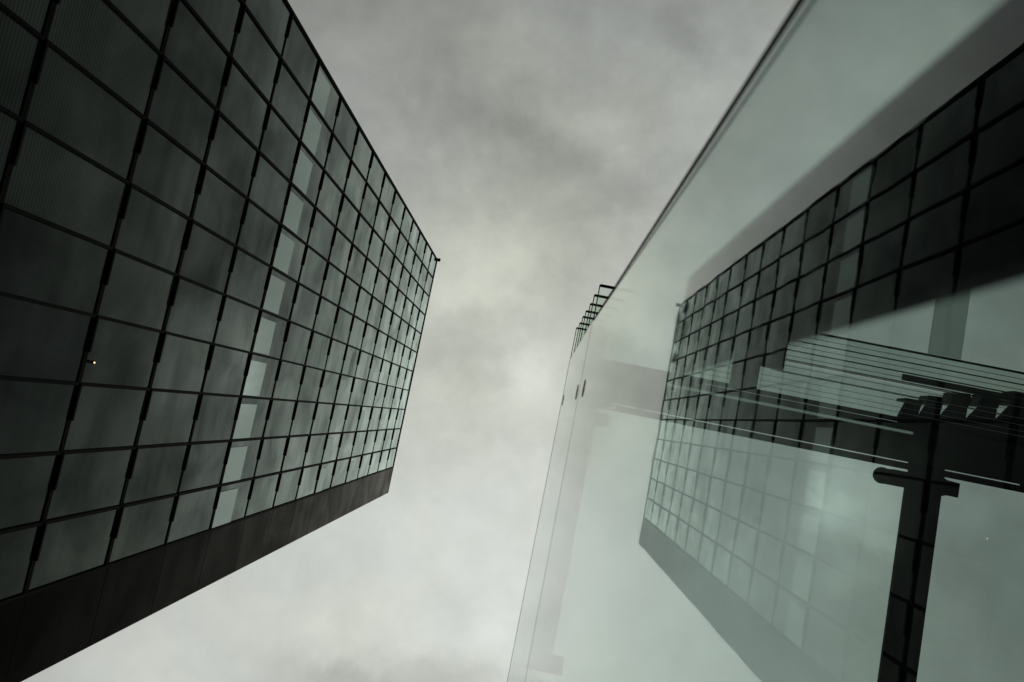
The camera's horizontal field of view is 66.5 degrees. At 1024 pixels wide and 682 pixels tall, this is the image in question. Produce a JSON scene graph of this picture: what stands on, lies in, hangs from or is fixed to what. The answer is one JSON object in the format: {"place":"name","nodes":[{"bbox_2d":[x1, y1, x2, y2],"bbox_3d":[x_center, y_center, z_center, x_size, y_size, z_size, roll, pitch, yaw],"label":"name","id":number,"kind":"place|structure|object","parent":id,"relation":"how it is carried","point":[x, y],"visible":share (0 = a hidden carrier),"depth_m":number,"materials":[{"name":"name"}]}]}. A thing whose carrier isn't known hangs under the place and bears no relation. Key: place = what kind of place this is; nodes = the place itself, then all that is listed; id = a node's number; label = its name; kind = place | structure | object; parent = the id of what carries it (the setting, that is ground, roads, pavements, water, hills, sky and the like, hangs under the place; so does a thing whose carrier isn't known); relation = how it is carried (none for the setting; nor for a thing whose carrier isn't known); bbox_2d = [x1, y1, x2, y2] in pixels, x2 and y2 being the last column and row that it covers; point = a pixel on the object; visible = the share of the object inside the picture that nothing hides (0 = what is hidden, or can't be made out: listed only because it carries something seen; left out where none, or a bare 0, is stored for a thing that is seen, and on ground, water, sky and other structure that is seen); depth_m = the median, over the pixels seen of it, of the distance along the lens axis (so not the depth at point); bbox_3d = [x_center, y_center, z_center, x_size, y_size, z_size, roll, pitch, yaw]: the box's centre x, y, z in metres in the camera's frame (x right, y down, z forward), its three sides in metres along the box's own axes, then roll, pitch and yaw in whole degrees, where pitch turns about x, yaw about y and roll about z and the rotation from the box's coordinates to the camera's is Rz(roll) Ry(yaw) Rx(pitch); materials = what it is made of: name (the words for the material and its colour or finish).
{"place":"outdoors","nodes":[
{"label":"outdoors","id":0,"kind":"place"},
{"bbox_2d":[0,0,440,681],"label":"office tower","id":1,"kind":"structure","parent":0,"point":[218,260],"depth_m":25.79,"materials":[{"name":"black glass"}]},
{"bbox_2d":[0,111,19,186],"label":"window","id":2,"kind":"structure","parent":1,"relation":"in","point":[9,127],"depth_m":16.76,"materials":[{"name":"grey glass"}]},
{"bbox_2d":[0,526,40,600],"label":"window","id":3,"kind":"structure","parent":1,"relation":"in","point":[17,548],"depth_m":19.92,"materials":[{"name":"grey glass"}]},
{"bbox_2d":[0,9,41,115],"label":"window","id":4,"kind":"structure","parent":1,"relation":"in","point":[19,48],"depth_m":16.57,"materials":[{"name":"grey glass"}]},
{"bbox_2d":[0,0,50,33],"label":"window","id":5,"kind":"structure","parent":1,"relation":"in","point":[34,12],"depth_m":16.75,"materials":[{"name":"grey glass"}]},
{"bbox_2d":[0,455,58,529],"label":"window","id":6,"kind":"structure","parent":1,"relation":"in","point":[25,483],"depth_m":19.70,"materials":[{"name":"grey glass"}]},
{"bbox_2d":[0,380,76,454],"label":"window","id":7,"kind":"structure","parent":1,"relation":"in","point":[33,416],"depth_m":19.45,"materials":[{"name":"grey glass"}]},
{"bbox_2d":[0,296,93,381],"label":"window","id":8,"kind":"structure","parent":1,"relation":"in","point":[37,341],"depth_m":19.18,"materials":[{"name":"grey glass"}]},
{"bbox_2d":[0,208,110,313],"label":"window","id":9,"kind":"structure","parent":1,"relation":"in","point":[40,261],"depth_m":18.91,"materials":[{"name":"grey glass"}]},
{"bbox_2d":[4,126,127,245],"bbox_3d":[-10.856,-3.667,19.276,0.025,4.542,1.862,11,-95,2],"label":"window","id":10,"kind":"structure","parent":1,"relation":"in","point":[48,181],"depth_m":18.94,"materials":[{"name":"grey glass"}]},
{"bbox_2d":[29,509,119,590],"bbox_3d":[-12.601,5.946,22.634,0.030,3.937,1.862,11,-95,2],"label":"window","id":11,"kind":"structure","parent":1,"relation":"in","point":[71,547],"depth_m":22.43,"materials":[{"name":"grey glass"}]},
{"bbox_2d":[26,46,143,178],"bbox_3d":[-10.482,-5.504,19.451,0.032,4.542,1.862,11,-95,2],"label":"window","id":12,"kind":"structure","parent":1,"relation":"in","point":[66,104],"depth_m":19.10,"materials":[{"name":"grey glass"}]},
{"bbox_2d":[47,449,134,519],"bbox_3d":[-12.233,4.109,22.810,0.027,3.937,1.862,11,-95,2],"label":"window","id":13,"kind":"structure","parent":1,"relation":"in","point":[87,482],"depth_m":22.63,"materials":[{"name":"grey glass"}]},
{"bbox_2d":[48,0,160,113],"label":"window","id":14,"kind":"structure","parent":1,"relation":"in","point":[90,32],"depth_m":19.49,"materials":[{"name":"grey glass"}]},
{"bbox_2d":[64,386,148,450],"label":"window","id":15,"kind":"structure","parent":1,"relation":"in","point":[104,417],"depth_m":22.80,"materials":[{"name":"grey glass"}]},
{"bbox_2d":[81,319,162,387],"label":"window","id":16,"kind":"structure","parent":1,"relation":"in","point":[123,355],"depth_m":22.98,"materials":[{"name":"grey glass"}]},
{"bbox_2d":[98,253,175,329],"bbox_3d":[-11.123,-1.404,23.337,0.027,3.937,1.862,11,-95,2],"label":"window","id":17,"kind":"structure","parent":1,"relation":"in","point":[136,292],"depth_m":23.15,"materials":[{"name":"grey glass"}]},
{"bbox_2d":[110,0,173,49],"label":"window","id":18,"kind":"structure","parent":1,"relation":"in","point":[151,17],"depth_m":21.09,"materials":[{"name":"grey glass"}]},
{"bbox_2d":[109,496,176,562],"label":"window","id":19,"kind":"structure","parent":1,"relation":"in","point":[143,527],"depth_m":26.43,"materials":[{"name":"grey glass"}]},
{"bbox_2d":[115,188,189,272],"bbox_3d":[-10.752,-3.241,23.512,0.030,3.937,1.862,11,-95,2],"label":"window","id":20,"kind":"structure","parent":1,"relation":"in","point":[151,232],"depth_m":23.33,"materials":[{"name":"grey glass"}]},
{"bbox_2d":[124,445,188,503],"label":"window","id":21,"kind":"structure","parent":1,"relation":"in","point":[157,472],"depth_m":26.62,"materials":[{"name":"grey glass"}]},
{"bbox_2d":[132,124,202,216],"bbox_3d":[-10.385,-5.079,23.688,0.023,3.937,1.862,11,-95,2],"label":"window","id":22,"kind":"structure","parent":1,"relation":"in","point":[163,169],"depth_m":23.50,"materials":[{"name":"grey glass"}]},
{"bbox_2d":[138,391,199,445],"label":"window","id":23,"kind":"structure","parent":1,"relation":"in","point":[170,417],"depth_m":26.78,"materials":[{"name":"grey glass"}]},
{"bbox_2d":[152,335,211,391],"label":"window","id":24,"kind":"structure","parent":1,"relation":"in","point":[182,366],"depth_m":26.96,"materials":[{"name":"grey glass"}]},
{"bbox_2d":[148,61,216,161],"bbox_3d":[-10.015,-6.916,23.864,0.023,3.937,1.862,11,-95,2],"label":"window","id":25,"kind":"structure","parent":1,"relation":"in","point":[176,107],"depth_m":23.68,"materials":[{"name":"grey glass"}]},
{"bbox_2d":[167,487,218,543],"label":"window","id":26,"kind":"structure","parent":1,"relation":"in","point":[194,511],"depth_m":30.39,"materials":[{"name":"grey glass"}]},
{"bbox_2d":[166,279,223,341],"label":"window","id":27,"kind":"structure","parent":1,"relation":"in","point":[195,312],"depth_m":27.15,"materials":[{"name":"grey glass"}]},
{"bbox_2d":[164,0,229,106],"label":"window","id":28,"kind":"structure","parent":1,"relation":"in","point":[189,47],"depth_m":23.86,"materials":[{"name":"grey glass"}]},
{"bbox_2d":[179,442,229,492],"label":"window","id":29,"kind":"structure","parent":1,"relation":"in","point":[205,465],"depth_m":30.57,"materials":[{"name":"grey glass"}]},
{"bbox_2d":[180,224,235,292],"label":"window","id":30,"kind":"structure","parent":1,"relation":"in","point":[207,260],"depth_m":27.33,"materials":[{"name":"grey glass"}]},
{"bbox_2d":[187,0,242,52],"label":"window","id":31,"kind":"structure","parent":1,"relation":"in","point":[222,17],"depth_m":25.00,"materials":[{"name":"grey glass"}]},
{"bbox_2d":[191,395,239,441],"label":"window","id":32,"kind":"structure","parent":1,"relation":"in","point":[217,414],"depth_m":30.75,"materials":[{"name":"grey glass"}]},
{"bbox_2d":[193,169,246,243],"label":"window","id":33,"kind":"structure","parent":1,"relation":"in","point":[219,207],"depth_m":27.50,"materials":[{"name":"grey glass"}]},
{"bbox_2d":[203,346,249,394],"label":"window","id":34,"kind":"structure","parent":1,"relation":"in","point":[226,374],"depth_m":30.91,"materials":[{"name":"grey glass"}]},
{"bbox_2d":[211,480,252,528],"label":"window","id":35,"kind":"structure","parent":1,"relation":"in","point":[233,499],"depth_m":34.27,"materials":[{"name":"grey glass"}]},
{"bbox_2d":[207,116,257,195],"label":"window","id":36,"kind":"structure","parent":1,"relation":"in","point":[231,156],"depth_m":27.67,"materials":[{"name":"grey glass"}]},
{"bbox_2d":[215,297,259,351],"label":"window","id":37,"kind":"structure","parent":1,"relation":"in","point":[237,327],"depth_m":31.10,"materials":[{"name":"grey glass"}]},
{"bbox_2d":[222,440,261,483],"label":"window","id":38,"kind":"structure","parent":1,"relation":"in","point":[243,456],"depth_m":34.44,"materials":[{"name":"grey glass"}]},
{"bbox_2d":[220,63,268,147],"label":"window","id":39,"kind":"structure","parent":1,"relation":"in","point":[242,104],"depth_m":27.85,"materials":[{"name":"grey glass"}]},
{"bbox_2d":[226,249,269,307],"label":"window","id":40,"kind":"structure","parent":1,"relation":"in","point":[249,277],"depth_m":31.27,"materials":[{"name":"grey glass"}]},
{"bbox_2d":[232,398,270,438],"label":"window","id":41,"kind":"structure","parent":1,"relation":"in","point":[253,413],"depth_m":34.60,"materials":[{"name":"grey glass"}]},
{"bbox_2d":[233,11,279,100],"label":"window","id":42,"kind":"structure","parent":1,"relation":"in","point":[252,51],"depth_m":28.03,"materials":[{"name":"grey glass"}]},
{"bbox_2d":[238,202,279,264],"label":"window","id":43,"kind":"structure","parent":1,"relation":"in","point":[259,233],"depth_m":31.45,"materials":[{"name":"grey glass"}]},
{"bbox_2d":[242,355,279,397],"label":"window","id":44,"kind":"structure","parent":1,"relation":"in","point":[261,378],"depth_m":34.80,"materials":[{"name":"grey glass"}]},
{"bbox_2d":[246,474,279,516],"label":"window","id":45,"kind":"structure","parent":1,"relation":"in","point":[264,489],"depth_m":38.33,"materials":[{"name":"grey glass"}]},
{"bbox_2d":[246,0,290,54],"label":"window","id":46,"kind":"structure","parent":1,"relation":"in","point":[273,16],"depth_m":28.85,"materials":[{"name":"grey glass"}]},
{"bbox_2d":[249,156,289,221],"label":"window","id":47,"kind":"structure","parent":1,"relation":"in","point":[269,189],"depth_m":31.63,"materials":[{"name":"grey glass"}]},
{"bbox_2d":[252,312,288,358],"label":"window","id":48,"kind":"structure","parent":1,"relation":"in","point":[270,337],"depth_m":34.98,"materials":[{"name":"grey glass"}]},
{"bbox_2d":[255,438,287,476],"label":"window","id":49,"kind":"structure","parent":1,"relation":"in","point":[273,450],"depth_m":38.50,"materials":[{"name":"grey glass"}]},
{"bbox_2d":[262,270,297,319],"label":"window","id":50,"kind":"structure","parent":1,"relation":"in","point":[280,294],"depth_m":35.15,"materials":[{"name":"grey glass"}]},
{"bbox_2d":[264,400,295,436],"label":"window","id":51,"kind":"structure","parent":1,"relation":"in","point":[279,423],"depth_m":38.69,"materials":[{"name":"grey glass"}]},
{"bbox_2d":[261,109,299,178],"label":"window","id":52,"kind":"structure","parent":1,"relation":"in","point":[279,144],"depth_m":31.81,"materials":[{"name":"grey glass"}]},
{"bbox_2d":[274,469,301,506],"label":"window","id":53,"kind":"structure","parent":1,"relation":"in","point":[289,483],"depth_m":42.31,"materials":[{"name":"grey glass"}]},
{"bbox_2d":[273,361,303,399],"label":"window","id":54,"kind":"structure","parent":1,"relation":"in","point":[288,383],"depth_m":38.87,"materials":[{"name":"grey glass"}]},
{"bbox_2d":[272,227,305,280],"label":"window","id":55,"kind":"structure","parent":1,"relation":"in","point":[290,252],"depth_m":35.32,"materials":[{"name":"grey glass"}]},
{"bbox_2d":[272,63,308,137],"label":"window","id":56,"kind":"structure","parent":1,"relation":"in","point":[289,100],"depth_m":31.99,"materials":[{"name":"grey glass"}]},
{"bbox_2d":[282,436,308,470],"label":"window","id":57,"kind":"structure","parent":1,"relation":"in","point":[297,447],"depth_m":42.45,"materials":[{"name":"grey glass"}]},
{"bbox_2d":[282,323,311,364],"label":"window","id":58,"kind":"structure","parent":1,"relation":"in","point":[296,347],"depth_m":39.04,"materials":[{"name":"grey glass"}]},
{"bbox_2d":[282,186,314,242],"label":"window","id":59,"kind":"structure","parent":1,"relation":"in","point":[298,215],"depth_m":35.49,"materials":[{"name":"grey glass"}]},
{"bbox_2d":[283,18,318,96],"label":"window","id":60,"kind":"structure","parent":1,"relation":"in","point":[298,54],"depth_m":32.15,"materials":[{"name":"grey glass"}]},
{"bbox_2d":[290,402,316,435],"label":"window","id":61,"kind":"structure","parent":1,"relation":"in","point":[302,424],"depth_m":42.64,"materials":[{"name":"grey glass"}]},
{"bbox_2d":[291,285,319,328],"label":"window","id":62,"kind":"structure","parent":1,"relation":"in","point":[305,308],"depth_m":39.22,"materials":[{"name":"grey glass"}]},
{"bbox_2d":[292,145,323,204],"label":"window","id":63,"kind":"structure","parent":1,"relation":"in","point":[307,176],"depth_m":35.67,"materials":[{"name":"grey glass"}]},
{"bbox_2d":[296,465,319,499],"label":"window","id":64,"kind":"structure","parent":1,"relation":"in","point":[310,475],"depth_m":46.16,"materials":[{"name":"grey glass"}]},
{"bbox_2d":[298,367,323,401],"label":"window","id":65,"kind":"structure","parent":1,"relation":"in","point":[310,388],"depth_m":42.81,"materials":[{"name":"grey glass"}]},
{"bbox_2d":[300,247,327,293],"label":"window","id":66,"kind":"structure","parent":1,"relation":"in","point":[314,268],"depth_m":39.39,"materials":[{"name":"grey glass"}]},
{"bbox_2d":[304,435,326,466],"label":"window","id":67,"kind":"structure","parent":1,"relation":"in","point":[314,455],"depth_m":46.38,"materials":[{"name":"grey glass"}]},
{"bbox_2d":[302,104,331,166],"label":"window","id":68,"kind":"structure","parent":1,"relation":"in","point":[316,136],"depth_m":35.84,"materials":[{"name":"grey glass"}]},
{"bbox_2d":[306,332,330,368],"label":"window","id":69,"kind":"structure","parent":1,"relation":"in","point":[318,353],"depth_m":43.00,"materials":[{"name":"grey glass"}]},
{"bbox_2d":[308,210,335,258],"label":"window","id":70,"kind":"structure","parent":1,"relation":"in","point":[322,232],"depth_m":39.56,"materials":[{"name":"grey glass"}]},
{"bbox_2d":[311,404,333,433],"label":"window","id":71,"kind":"structure","parent":1,"relation":"in","point":[321,423],"depth_m":46.53,"materials":[{"name":"grey glass"}]},
{"bbox_2d":[311,64,339,129],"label":"window","id":72,"kind":"structure","parent":1,"relation":"in","point":[325,97],"depth_m":36.02,"materials":[{"name":"grey glass"}]},
{"bbox_2d":[315,462,335,492],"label":"window","id":73,"kind":"structure","parent":1,"relation":"in","point":[324,482],"depth_m":50.00,"materials":[{"name":"grey glass"}]},
{"bbox_2d":[314,298,337,336],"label":"window","id":74,"kind":"structure","parent":1,"relation":"in","point":[326,317],"depth_m":43.17,"materials":[{"name":"grey glass"}]},
{"bbox_2d":[318,372,339,402],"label":"window","id":75,"kind":"structure","parent":1,"relation":"in","point":[331,380],"depth_m":46.71,"materials":[{"name":"grey glass"}]},
{"bbox_2d":[317,173,342,224],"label":"window","id":76,"kind":"structure","parent":1,"relation":"in","point":[330,197],"depth_m":39.75,"materials":[{"name":"grey glass"}]},
{"bbox_2d":[322,434,341,462],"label":"window","id":77,"kind":"structure","parent":1,"relation":"in","point":[330,454],"depth_m":50.19,"materials":[{"name":"grey glass"}]},
{"bbox_2d":[322,264,344,304],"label":"window","id":78,"kind":"structure","parent":1,"relation":"in","point":[333,285],"depth_m":43.33,"materials":[{"name":"grey glass"}]},
{"bbox_2d":[325,340,346,372],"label":"window","id":79,"kind":"structure","parent":1,"relation":"in","point":[335,360],"depth_m":46.89,"materials":[{"name":"grey glass"}]},
{"bbox_2d":[325,137,350,190],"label":"window","id":80,"kind":"structure","parent":1,"relation":"in","point":[338,163],"depth_m":39.91,"materials":[{"name":"grey glass"}]},
{"bbox_2d":[329,405,347,432],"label":"window","id":81,"kind":"structure","parent":1,"relation":"in","point":[340,411],"depth_m":50.36,"materials":[{"name":"grey glass"}]},
{"bbox_2d":[330,230,351,273],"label":"window","id":82,"kind":"structure","parent":1,"relation":"in","point":[341,250],"depth_m":43.54,"materials":[{"name":"grey glass"}]},
{"bbox_2d":[333,309,352,342],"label":"window","id":83,"kind":"structure","parent":1,"relation":"in","point":[341,331],"depth_m":47.05,"materials":[{"name":"grey glass"}]},
{"bbox_2d":[335,375,353,403],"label":"window","id":84,"kind":"structure","parent":1,"relation":"in","point":[345,388],"depth_m":50.55,"materials":[{"name":"grey glass"}]},
{"bbox_2d":[334,101,357,157],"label":"window","id":85,"kind":"structure","parent":1,"relation":"in","point":[346,129],"depth_m":40.10,"materials":[{"name":"grey glass"}]},
{"bbox_2d":[337,197,358,241],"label":"window","id":86,"kind":"structure","parent":1,"relation":"in","point":[347,223],"depth_m":43.69,"materials":[{"name":"grey glass"}]},
{"bbox_2d":[340,278,359,313],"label":"window","id":87,"kind":"structure","parent":1,"relation":"in","point":[349,296],"depth_m":47.25,"materials":[{"name":"grey glass"}]},
{"bbox_2d":[342,346,359,376],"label":"window","id":88,"kind":"structure","parent":1,"relation":"in","point":[350,363],"depth_m":50.74,"materials":[{"name":"grey glass"}]},
{"bbox_2d":[345,163,365,210],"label":"window","id":89,"kind":"structure","parent":1,"relation":"in","point":[355,188],"depth_m":43.90,"materials":[{"name":"grey glass"}]},
{"bbox_2d":[347,247,365,284],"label":"window","id":90,"kind":"structure","parent":1,"relation":"in","point":[356,266],"depth_m":47.42,"materials":[{"name":"grey glass"}]},
{"bbox_2d":[348,317,365,348],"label":"window","id":91,"kind":"structure","parent":1,"relation":"in","point":[357,333],"depth_m":50.90,"materials":[{"name":"grey glass"}]},
{"bbox_2d":[352,131,372,179],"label":"window","id":92,"kind":"structure","parent":1,"relation":"in","point":[362,156],"depth_m":44.05,"materials":[{"name":"grey glass"}]},
{"bbox_2d":[354,216,371,255],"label":"window","id":93,"kind":"structure","parent":1,"relation":"in","point":[364,232],"depth_m":47.59,"materials":[{"name":"grey glass"}]},
{"bbox_2d":[355,288,371,320],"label":"window","id":94,"kind":"structure","parent":1,"relation":"in","point":[363,305],"depth_m":51.08,"materials":[{"name":"grey glass"}]},
{"bbox_2d":[361,260,377,293],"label":"window","id":95,"kind":"structure","parent":1,"relation":"in","point":[369,277],"depth_m":51.26,"materials":[{"name":"grey glass"}]},
{"bbox_2d":[361,185,378,226],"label":"window","id":96,"kind":"structure","parent":1,"relation":"in","point":[369,206],"depth_m":47.77,"materials":[{"name":"grey glass"}]},
{"bbox_2d":[367,232,383,267],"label":"window","id":97,"kind":"structure","parent":1,"relation":"in","point":[376,247],"depth_m":51.45,"materials":[{"name":"grey glass"}]},
{"bbox_2d":[368,155,384,197],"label":"window","id":98,"kind":"structure","parent":1,"relation":"in","point":[376,174],"depth_m":47.93,"materials":[{"name":"grey glass"}]},
{"bbox_2d":[374,204,388,239],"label":"window","id":99,"kind":"structure","parent":1,"relation":"in","point":[382,219],"depth_m":51.61,"materials":[{"name":"grey glass"}]},
{"bbox_2d":[380,175,395,213],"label":"window","id":100,"kind":"structure","parent":1,"relation":"in","point":[388,192],"depth_m":51.81,"materials":[{"name":"grey glass"}]},
{"bbox_2d":[22,0,796,681],"label":"sky","id":101,"kind":"structure","parent":0,"point":[535,147],"materials":[{"name":"grey"}]},
{"bbox_3d":[-0.433,2.598,-1.851,0.063,0.013,6.413,11,-95,2],"label":"pavement channel","id":102,"kind":"object","parent":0,"visible":0},
{"bbox_2d":[507,0,1023,681],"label":"glass screen","id":103,"kind":"object","parent":102,"relation":"on","point":[789,442],"visible":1,"depth_m":0.48,"materials":[{"name":"clear glass"}]},
{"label":"overhead walkway","id":104,"kind":"object","parent":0,"visible":0},
{"bbox_2d":[570,284,613,357],"bbox_3d":[1.426,0.771,14.516,0.632,6.500,2.721,11,-95,2],"label":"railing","id":105,"kind":"object","parent":104,"relation":"hanging from","point":[600,297],"visible":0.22,"depth_m":12.47,"materials":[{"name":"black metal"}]}
]}

